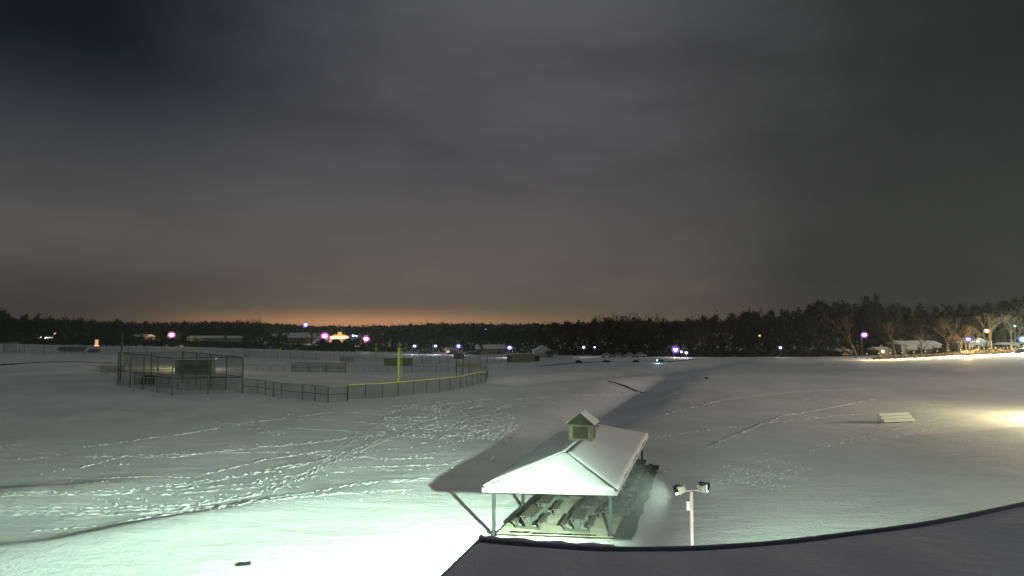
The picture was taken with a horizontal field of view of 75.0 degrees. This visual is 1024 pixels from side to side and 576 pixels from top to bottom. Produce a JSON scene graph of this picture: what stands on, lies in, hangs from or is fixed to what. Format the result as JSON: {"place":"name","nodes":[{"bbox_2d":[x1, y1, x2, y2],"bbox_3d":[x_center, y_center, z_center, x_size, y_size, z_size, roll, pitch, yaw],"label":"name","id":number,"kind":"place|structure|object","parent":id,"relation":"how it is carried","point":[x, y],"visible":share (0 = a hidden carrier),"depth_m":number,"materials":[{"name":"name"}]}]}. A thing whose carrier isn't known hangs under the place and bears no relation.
{"place":"outdoors","nodes":[
{"label":"outdoors","id":0,"kind":"place"},
{"bbox_2d":[0,329,1023,575],"bbox_3d":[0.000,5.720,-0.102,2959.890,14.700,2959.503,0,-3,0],"label":"snow field","id":1,"kind":"structure","parent":0,"point":[438,523],"depth_m":63.77,"materials":[{"name":"white snow"}]},
{"bbox_2d":[68,319,77,344],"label":"spruce tree","id":2,"kind":"object","parent":1,"relation":"on","point":[72,335],"visible":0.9,"depth_m":267.12,"materials":[{"name":"green plant"}]},
{"bbox_2d":[60,345,86,351],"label":"bleacher","id":3,"kind":"object","parent":1,"relation":"on","point":[74,349],"visible":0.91,"depth_m":214.28,"materials":[{"name":"metal"}]},
{"bbox_2d":[93,364,126,372],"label":"bleacher","id":4,"kind":"object","parent":1,"relation":"on","point":[104,369],"visible":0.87,"depth_m":153.27,"materials":[{"name":"metal"}]},
{"bbox_2d":[111,319,118,342],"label":"spruce tree","id":5,"kind":"object","parent":1,"relation":"on","point":[115,334],"visible":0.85,"depth_m":269.11,"materials":[{"name":"green plant"}]},
{"bbox_2d":[120,332,122,381],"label":"side fence","id":6,"kind":"object","parent":1,"relation":"on","point":[121,357],"visible":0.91,"depth_m":136.73,"materials":[{"name":"black metal"}]},
{"bbox_2d":[131,332,154,340],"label":"house","id":7,"kind":"structure","parent":1,"relation":"on","point":[145,335],"depth_m":279.72,"materials":[{"name":"brown brick"}]},
{"bbox_2d":[140,375,155,383],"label":"player bench","id":8,"kind":"object","parent":1,"relation":"on","point":[153,380],"visible":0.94,"depth_m":131.33,"materials":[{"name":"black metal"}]},
{"bbox_2d":[134,371,213,390],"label":"field fence","id":9,"kind":"object","parent":1,"relation":"on","point":[168,384],"visible":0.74,"depth_m":123.88,"materials":[{"name":"black metal"}]},
{"bbox_2d":[117,351,243,395],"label":"backstop cage","id":10,"kind":"object","parent":1,"relation":"on","point":[182,378],"visible":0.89,"depth_m":121.37,"materials":[{"name":"black metal"}]},
{"bbox_2d":[174,359,217,374],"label":"dugout","id":11,"kind":"object","parent":1,"relation":"on","point":[190,364],"visible":0.75,"depth_m":154.96,"materials":[{"name":"green metal"}]},
{"bbox_2d":[187,334,243,341],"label":"long building","id":12,"kind":"structure","parent":1,"relation":"on","point":[225,338],"depth_m":289.20,"materials":[{"name":"grey brick"}]},
{"bbox_2d":[251,317,270,343],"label":"bare tree","id":13,"kind":"object","parent":1,"relation":"on","point":[258,328],"visible":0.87,"depth_m":327.12,"materials":[{"name":"brown plant"}]},
{"bbox_2d":[244,379,347,400],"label":"field fence","id":14,"kind":"object","parent":1,"relation":"on","point":[281,390],"visible":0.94,"depth_m":109.90,"materials":[{"name":"black metal"}]},
{"bbox_2d":[287,332,310,342],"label":"house","id":15,"kind":"structure","parent":1,"relation":"on","point":[302,337],"depth_m":351.71,"materials":[{"name":"grey brick"}]},
{"bbox_2d":[330,332,348,341],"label":"lit pavilion","id":16,"kind":"structure","parent":1,"relation":"on","point":[340,337],"depth_m":405.10,"materials":[{"name":"yellow"}]},
{"bbox_2d":[247,364,481,371],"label":"outfield fence","id":17,"kind":"object","parent":1,"relation":"on","point":[310,366],"visible":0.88,"depth_m":170.13,"materials":[{"name":"black metal"}]},
{"bbox_2d":[384,358,412,365],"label":"screen fence","id":18,"kind":"object","parent":1,"relation":"on","point":[394,361],"visible":0.94,"depth_m":206.99,"materials":[{"name":"fabric"}]},
{"bbox_2d":[397,348,401,395],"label":"foul pole","id":19,"kind":"object","parent":1,"relation":"on","point":[398,376],"visible":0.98,"depth_m":114.62,"materials":[{"name":"metal"}]},
{"bbox_2d":[348,365,487,398],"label":"outfield fence","id":20,"kind":"object","parent":1,"relation":"on","point":[485,372],"visible":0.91,"depth_m":118.54,"materials":[{"name":"black metal"}]},
{"bbox_2d":[437,326,452,347],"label":"dark tree","id":21,"kind":"object","parent":1,"relation":"on","point":[441,343],"visible":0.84,"depth_m":356.55,"materials":[{"name":"green plant"}]},
{"bbox_2d":[443,328,459,346],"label":"dark tree","id":22,"kind":"object","parent":1,"relation":"on","point":[448,342],"visible":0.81,"depth_m":347.85,"materials":[{"name":"green plant"}]},
{"bbox_2d":[454,353,464,374],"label":"scoreboard","id":23,"kind":"object","parent":1,"relation":"on","point":[459,356],"visible":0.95,"depth_m":167.17,"materials":[{"name":"black metal"}]},
{"bbox_2d":[457,363,481,366],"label":"padded barrier","id":24,"kind":"object","parent":1,"relation":"on","point":[472,364],"visible":0.96,"depth_m":203.95,"materials":[{"name":"green plastic"}]},
{"bbox_2d":[475,343,505,354],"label":"house","id":25,"kind":"structure","parent":1,"relation":"on","point":[493,349],"depth_m":298.85,"materials":[{"name":"brown brick"}]},
{"bbox_2d":[506,326,515,348],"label":"dark tree","id":26,"kind":"object","parent":1,"relation":"on","point":[511,337],"visible":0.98,"depth_m":333.15,"materials":[{"name":"green plant"}]},
{"bbox_2d":[0,335,1022,356],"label":"undergrowth","id":27,"kind":"object","parent":1,"relation":"on","point":[302,346],"visible":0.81,"depth_m":262.25,"materials":[{"name":"black plant"}]},
{"bbox_2d":[0,293,1023,351],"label":"woodland","id":28,"kind":"object","parent":1,"relation":"on","point":[200,330],"visible":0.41,"depth_m":291.91,"materials":[{"name":"black plant"}]},
{"bbox_2d":[0,364,1023,533],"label":"footprint trails","id":29,"kind":"object","parent":1,"relation":"on","point":[455,415],"visible":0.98,"depth_m":65.65,"materials":[{"name":"white snow"}]},
{"bbox_2d":[513,330,523,349],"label":"dark tree","id":30,"kind":"object","parent":1,"relation":"on","point":[517,342],"visible":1,"depth_m":317.54,"materials":[{"name":"green plant"}]},
{"bbox_2d":[507,354,538,361],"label":"storage shed","id":31,"kind":"structure","parent":1,"relation":"on","point":[523,358],"depth_m":224.99,"materials":[{"name":"green wood"}]},
{"bbox_2d":[532,344,551,357],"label":"house","id":32,"kind":"structure","parent":1,"relation":"on","point":[540,350],"depth_m":253.91,"materials":[{"name":"grey"}]},
{"bbox_2d":[545,341,559,357],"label":"dark tree","id":33,"kind":"object","parent":1,"relation":"on","point":[552,343],"visible":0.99,"depth_m":249.22,"materials":[{"name":"green plant"}]},
{"bbox_2d":[497,467,644,539],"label":"concrete slab","id":34,"kind":"structure","parent":1,"relation":"on","point":[599,527],"depth_m":39.19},
{"bbox_2d":[512,506,550,529],"bbox_3d":[1.143,13.349,38.713,1.760,0.778,2.300,-1,-4,17],"label":"picnic table","id":35,"kind":"object","parent":34,"relation":"on","point":[528,514],"visible":1,"depth_m":38.19,"materials":[{"name":"grey wood"}]},
{"bbox_2d":[528,494,563,515],"bbox_3d":[2.147,13.527,41.619,1.760,0.778,2.300,-1,-4,16],"label":"picnic table","id":36,"kind":"object","parent":34,"relation":"on","point":[545,501],"visible":0.9,"depth_m":41.36,"materials":[{"name":"grey wood"}]},
{"bbox_2d":[482,410,648,536],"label":"picnic pavilion","id":37,"kind":"structure","parent":34,"relation":"on","point":[585,454],"depth_m":40.26,"materials":[{"name":"paint"}]},
{"bbox_2d":[561,508,597,532],"bbox_3d":[3.871,13.319,38.214,1.760,0.778,2.300,-1,-4,15],"label":"picnic table","id":38,"kind":"object","parent":34,"relation":"on","point":[578,516],"visible":1,"depth_m":37.63,"materials":[{"name":"grey wood"}]},
{"bbox_2d":[573,496,607,518],"bbox_3d":[4.846,13.490,41.024,1.760,0.778,2.300,-1,-4,18],"label":"picnic table","id":39,"kind":"object","parent":34,"relation":"on","point":[589,503],"visible":0.94,"depth_m":40.69,"materials":[{"name":"grey wood"}]},
{"bbox_2d":[603,493,635,514],"bbox_3d":[6.766,13.538,41.801,1.760,0.778,2.300,-1,-4,18],"label":"picnic table","id":40,"kind":"object","parent":34,"relation":"on","point":[619,500],"visible":0.83,"depth_m":41.16,"materials":[{"name":"grey wood"}]},
{"bbox_2d":[620,480,640,498],"bbox_3d":[7.808,13.767,45.544,1.760,0.778,2.300,-1,-4,16],"label":"picnic table","id":41,"kind":"object","parent":34,"relation":"on","point":[628,484],"visible":0.55,"depth_m":44.95,"materials":[{"name":"grey wood"}]},
{"bbox_2d":[626,469,647,485],"bbox_3d":[9.028,14.001,49.365,1.760,0.778,2.300,-1,-4,18],"label":"picnic table","id":42,"kind":"object","parent":34,"relation":"on","point":[637,473],"visible":0.66,"depth_m":48.84,"materials":[{"name":"grey wood"}]},
{"bbox_2d":[632,459,652,474],"bbox_3d":[10.191,14.223,52.996,1.760,0.778,2.300,-1,-4,17],"label":"picnic table","id":43,"kind":"object","parent":34,"relation":"on","point":[640,463],"visible":0.69,"depth_m":52.47,"materials":[{"name":"grey wood"}]},
{"bbox_2d":[568,326,578,349],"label":"dark tree","id":44,"kind":"object","parent":1,"relation":"on","point":[574,340],"visible":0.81,"depth_m":279.00,"materials":[{"name":"green plant"}]},
{"bbox_2d":[572,327,587,354],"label":"bare tree","id":45,"kind":"object","parent":1,"relation":"on","point":[577,333],"visible":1,"depth_m":267.80,"materials":[{"name":"brown plant"}]},
{"bbox_2d":[582,327,594,349],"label":"bare tree","id":46,"kind":"object","parent":1,"relation":"on","point":[588,335],"visible":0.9,"depth_m":275.07,"materials":[{"name":"brown plant"}]},
{"bbox_2d":[589,328,603,348],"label":"dark tree","id":47,"kind":"object","parent":1,"relation":"on","point":[595,340],"visible":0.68,"depth_m":277.93,"materials":[{"name":"green plant"}]},
{"bbox_2d":[590,312,603,350],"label":"bare tree","id":48,"kind":"object","parent":1,"relation":"on","point":[598,327],"visible":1,"depth_m":260.52,"materials":[{"name":"brown plant"}]},
{"bbox_2d":[605,320,619,350],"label":"dark tree","id":49,"kind":"object","parent":1,"relation":"on","point":[610,327],"visible":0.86,"depth_m":262.44,"materials":[{"name":"green plant"}]},
{"bbox_2d":[608,313,624,351],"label":"bare tree","id":50,"kind":"object","parent":1,"relation":"on","point":[616,321],"visible":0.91,"depth_m":261.18,"materials":[{"name":"brown plant"}]},
{"bbox_2d":[622,311,642,349],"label":"bare tree","id":51,"kind":"object","parent":1,"relation":"on","point":[638,322],"visible":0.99,"depth_m":259.56,"materials":[{"name":"brown plant"}]},
{"bbox_2d":[628,314,644,347],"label":"bare tree","id":52,"kind":"object","parent":1,"relation":"on","point":[633,325],"visible":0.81,"depth_m":261.44,"materials":[{"name":"brown plant"}]},
{"bbox_2d":[641,314,659,342],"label":"bare tree","id":53,"kind":"object","parent":1,"relation":"on","point":[645,325],"visible":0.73,"depth_m":262.95,"materials":[{"name":"brown plant"}]},
{"bbox_2d":[649,314,667,349],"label":"bare tree","id":54,"kind":"object","parent":1,"relation":"on","point":[653,325],"visible":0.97,"depth_m":260.92,"materials":[{"name":"brown plant"}]},
{"bbox_2d":[665,332,674,351],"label":"dark tree","id":55,"kind":"object","parent":1,"relation":"on","point":[671,337],"visible":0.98,"depth_m":249.59,"materials":[{"name":"green plant"}]},
{"bbox_2d":[677,323,697,349],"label":"dark tree","id":56,"kind":"object","parent":1,"relation":"on","point":[692,344],"visible":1,"depth_m":247.36,"materials":[{"name":"green plant"}]},
{"bbox_2d":[676,315,698,350],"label":"bare tree","id":57,"kind":"object","parent":1,"relation":"on","point":[690,329],"visible":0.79,"depth_m":260.18,"materials":[{"name":"brown plant"}]},
{"bbox_2d":[672,481,709,545],"bbox_3d":[5.383,9.395,19.897,1.145,7.074,0.406,0,-3,0],"label":"floodlight pole","id":58,"kind":"object","parent":1,"relation":"on","point":[679,489],"visible":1,"depth_m":19.98,"materials":[{"name":"metal"}]},
{"bbox_2d":[691,315,708,348],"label":"bare tree","id":59,"kind":"object","parent":1,"relation":"on","point":[701,320],"visible":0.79,"depth_m":261.97,"materials":[{"name":"brown plant"}]},
{"bbox_2d":[691,323,715,351],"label":"bare tree","id":60,"kind":"object","parent":1,"relation":"on","point":[706,333],"visible":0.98,"depth_m":247.69,"materials":[{"name":"brown plant"}]},
{"bbox_2d":[704,328,722,351],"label":"dark tree","id":61,"kind":"object","parent":1,"relation":"on","point":[711,345],"visible":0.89,"depth_m":249.49,"materials":[{"name":"green plant"}]},
{"bbox_2d":[718,330,725,351],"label":"spruce tree","id":62,"kind":"object","parent":1,"relation":"on","point":[721,347],"visible":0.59,"depth_m":259.55,"materials":[{"name":"green plant"}]},
{"bbox_2d":[716,321,736,349],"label":"bare tree","id":63,"kind":"object","parent":1,"relation":"on","point":[722,335],"visible":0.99,"depth_m":250.49,"materials":[{"name":"brown plant"}]},
{"bbox_2d":[441,502,1023,575],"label":"school building","id":64,"kind":"structure","parent":1,"relation":"on","point":[988,542],"depth_m":11.75,"materials":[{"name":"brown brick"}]},
{"bbox_2d":[726,324,739,350],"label":"dark tree","id":65,"kind":"object","parent":1,"relation":"on","point":[734,338],"visible":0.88,"depth_m":256.23,"materials":[{"name":"green plant"}]},
{"bbox_2d":[732,313,757,349],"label":"dark tree","id":66,"kind":"object","parent":1,"relation":"on","point":[742,331],"visible":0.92,"depth_m":256.20,"materials":[{"name":"green plant"}]},
{"bbox_2d":[744,307,757,350],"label":"spruce tree","id":67,"kind":"object","parent":1,"relation":"on","point":[747,348],"visible":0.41,"depth_m":260.81,"materials":[{"name":"green plant"}]},
{"bbox_2d":[743,320,761,349],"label":"dark tree","id":68,"kind":"object","parent":1,"relation":"on","point":[750,332],"visible":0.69,"depth_m":255.76,"materials":[{"name":"green plant"}]},
{"bbox_2d":[747,320,770,350],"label":"dark tree","id":69,"kind":"object","parent":1,"relation":"on","point":[758,327],"visible":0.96,"depth_m":251.62,"materials":[{"name":"green plant"}]},
{"bbox_2d":[768,316,784,350],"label":"dark tree","id":70,"kind":"object","parent":1,"relation":"on","point":[776,323],"visible":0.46,"depth_m":262.43,"materials":[{"name":"green plant"}]},
{"bbox_2d":[771,314,794,350],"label":"dark tree","id":71,"kind":"object","parent":1,"relation":"on","point":[788,332],"visible":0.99,"depth_m":248.45,"materials":[{"name":"green plant"}]},
{"bbox_2d":[784,324,799,352],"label":"dark tree","id":72,"kind":"object","parent":1,"relation":"on","point":[796,343],"visible":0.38,"depth_m":259.82,"materials":[{"name":"green plant"}]},
{"bbox_2d":[799,311,829,349],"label":"dark tree","id":73,"kind":"object","parent":1,"relation":"on","point":[818,344],"visible":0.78,"depth_m":245.07,"materials":[{"name":"green plant"}]},
{"bbox_2d":[807,298,837,350],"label":"dark tree","id":74,"kind":"object","parent":1,"relation":"on","point":[827,334],"visible":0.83,"depth_m":250.90,"materials":[{"name":"green plant"}]},
{"bbox_2d":[814,306,835,348],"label":"dark tree","id":75,"kind":"object","parent":1,"relation":"on","point":[829,311],"visible":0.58,"depth_m":257.29,"materials":[{"name":"green plant"}]},
{"bbox_2d":[832,347,852,355],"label":"house","id":76,"kind":"structure","parent":1,"relation":"on","point":[849,351],"depth_m":236.36,"materials":[{"name":"white paint"}]},
{"bbox_2d":[829,314,856,357],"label":"bare tree","id":77,"kind":"object","parent":1,"relation":"on","point":[848,331],"visible":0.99,"depth_m":222.70,"materials":[{"name":"brown plant"}]},
{"bbox_2d":[829,316,857,346],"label":"bare tree","id":78,"kind":"object","parent":1,"relation":"on","point":[842,341],"visible":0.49,"depth_m":250.52,"materials":[{"name":"brown plant"}]},
{"bbox_2d":[831,300,861,348],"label":"dark tree","id":79,"kind":"object","parent":1,"relation":"on","point":[843,309],"visible":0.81,"depth_m":251.12,"materials":[{"name":"green plant"}]},
{"bbox_2d":[856,297,875,350],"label":"spruce tree","id":80,"kind":"object","parent":1,"relation":"on","point":[866,340],"visible":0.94,"depth_m":248.80,"materials":[{"name":"green plant"}]},
{"bbox_2d":[856,314,881,346],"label":"bare tree","id":81,"kind":"object","parent":1,"relation":"on","point":[870,326],"visible":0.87,"depth_m":248.76,"materials":[{"name":"brown plant"}]},
{"bbox_2d":[866,302,878,349],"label":"spruce tree","id":82,"kind":"object","parent":1,"relation":"on","point":[871,315],"visible":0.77,"depth_m":249.33,"materials":[{"name":"green plant"}]},
{"bbox_2d":[872,294,886,346],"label":"spruce tree","id":83,"kind":"object","parent":1,"relation":"on","point":[878,338],"visible":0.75,"depth_m":250.86,"materials":[{"name":"green plant"}]},
{"bbox_2d":[867,345,891,354],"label":"cottage","id":84,"kind":"structure","parent":1,"relation":"on","point":[880,349],"depth_m":232.06,"materials":[{"name":"white paint"}]},
{"bbox_2d":[871,316,897,346],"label":"bare tree","id":85,"kind":"object","parent":1,"relation":"on","point":[885,337],"visible":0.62,"depth_m":243.46,"materials":[{"name":"brown plant"}]},
{"bbox_2d":[877,320,895,355],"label":"bare tree","id":86,"kind":"object","parent":1,"relation":"on","point":[889,327],"visible":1,"depth_m":225.16,"materials":[{"name":"brown plant"}]},
{"bbox_2d":[883,314,906,345],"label":"dark tree","id":87,"kind":"object","parent":1,"relation":"on","point":[888,318],"visible":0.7,"depth_m":239.98,"materials":[{"name":"green plant"}]},
{"bbox_2d":[877,412,914,422],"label":"bleacher","id":88,"kind":"object","parent":1,"relation":"on","point":[895,417],"visible":0.98,"depth_m":82.39,"materials":[{"name":"metal"}]},
{"bbox_2d":[887,303,910,340],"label":"dark tree","id":89,"kind":"object","parent":1,"relation":"on","point":[896,311],"visible":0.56,"depth_m":248.26,"materials":[{"name":"green plant"}]},
{"bbox_2d":[886,339,942,353],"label":"house","id":90,"kind":"structure","parent":1,"relation":"on","point":[908,346],"depth_m":231.22,"materials":[{"name":"white brick"}]},
{"bbox_2d":[912,318,928,340],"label":"dark tree","id":91,"kind":"object","parent":1,"relation":"on","point":[920,322],"visible":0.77,"depth_m":239.25,"materials":[{"name":"green plant"}]},
{"bbox_2d":[928,317,945,343],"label":"dark tree","id":92,"kind":"object","parent":1,"relation":"on","point":[934,324],"visible":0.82,"depth_m":246.68,"materials":[{"name":"green plant"}]},
{"bbox_2d":[929,316,953,347],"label":"dark tree","id":93,"kind":"object","parent":1,"relation":"on","point":[943,333],"visible":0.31,"depth_m":252.81,"materials":[{"name":"green plant"}]},
{"bbox_2d":[872,345,1023,359],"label":"fence","id":94,"kind":"object","parent":1,"relation":"on","point":[992,351],"visible":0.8,"depth_m":207.57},
{"bbox_2d":[933,319,962,352],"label":"bare tree","id":95,"kind":"object","parent":1,"relation":"on","point":[942,326],"visible":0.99,"depth_m":220.99,"materials":[{"name":"brown plant"}]},
{"bbox_2d":[937,316,962,346],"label":"bare tree","id":96,"kind":"object","parent":1,"relation":"on","point":[949,320],"visible":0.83,"depth_m":235.88,"materials":[{"name":"brown plant"}]},
{"bbox_2d":[956,323,980,349],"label":"bare tree","id":97,"kind":"object","parent":1,"relation":"on","point":[969,329],"visible":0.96,"depth_m":211.22,"materials":[{"name":"brown plant"}]},
{"bbox_2d":[951,336,989,349],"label":"house","id":98,"kind":"structure","parent":1,"relation":"on","point":[982,342],"depth_m":227.27,"materials":[{"name":"white brick"}]},
{"bbox_2d":[959,316,984,339],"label":"dark tree","id":99,"kind":"object","parent":1,"relation":"on","point":[971,320],"visible":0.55,"depth_m":241.55,"materials":[{"name":"green plant"}]},
{"bbox_2d":[973,312,1009,352],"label":"bare tree","id":100,"kind":"object","parent":1,"relation":"on","point":[990,331],"visible":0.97,"depth_m":213.61,"materials":[{"name":"brown plant"}]},
{"bbox_2d":[991,311,1020,341],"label":"dark tree","id":101,"kind":"object","parent":1,"relation":"on","point":[1004,331],"visible":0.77,"depth_m":229.72,"materials":[{"name":"green plant"}]},
{"bbox_2d":[992,340,1023,347],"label":"house","id":102,"kind":"structure","parent":1,"relation":"on","point":[1004,343],"depth_m":227.79,"materials":[{"name":"white paint"}]},
{"bbox_2d":[997,314,1023,349],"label":"bare tree","id":103,"kind":"object","parent":1,"relation":"on","point":[1009,329],"visible":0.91,"depth_m":217.34,"materials":[{"name":"brown plant"}]},
{"bbox_2d":[1012,301,1023,337],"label":"dark tree","id":104,"kind":"object","parent":1,"relation":"on","point":[1019,314],"visible":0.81,"depth_m":230.21,"materials":[{"name":"green plant"}]},
{"bbox_2d":[0,0,1023,327],"label":"sky","id":105,"kind":"structure","parent":0,"point":[358,163],"materials":[{"name":"grey"}]},
{"bbox_2d":[497,465,658,539],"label":"bare ground","id":106,"kind":"structure","parent":0,"point":[627,527],"depth_m":40.55,"materials":[{"name":"soil"}]},
{"bbox_2d":[238,320,973,335],"bbox_3d":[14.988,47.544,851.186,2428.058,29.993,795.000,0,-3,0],"label":"hills","id":107,"kind":"structure","parent":0,"point":[490,332],"depth_m":628.58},
{"bbox_2d":[5,313,1022,340],"bbox_3d":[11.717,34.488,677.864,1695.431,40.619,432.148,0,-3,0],"label":"forest","id":108,"kind":"object","parent":107,"relation":"on","point":[281,329],"visible":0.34,"depth_m":657.38,"materials":[{"name":"plant"}]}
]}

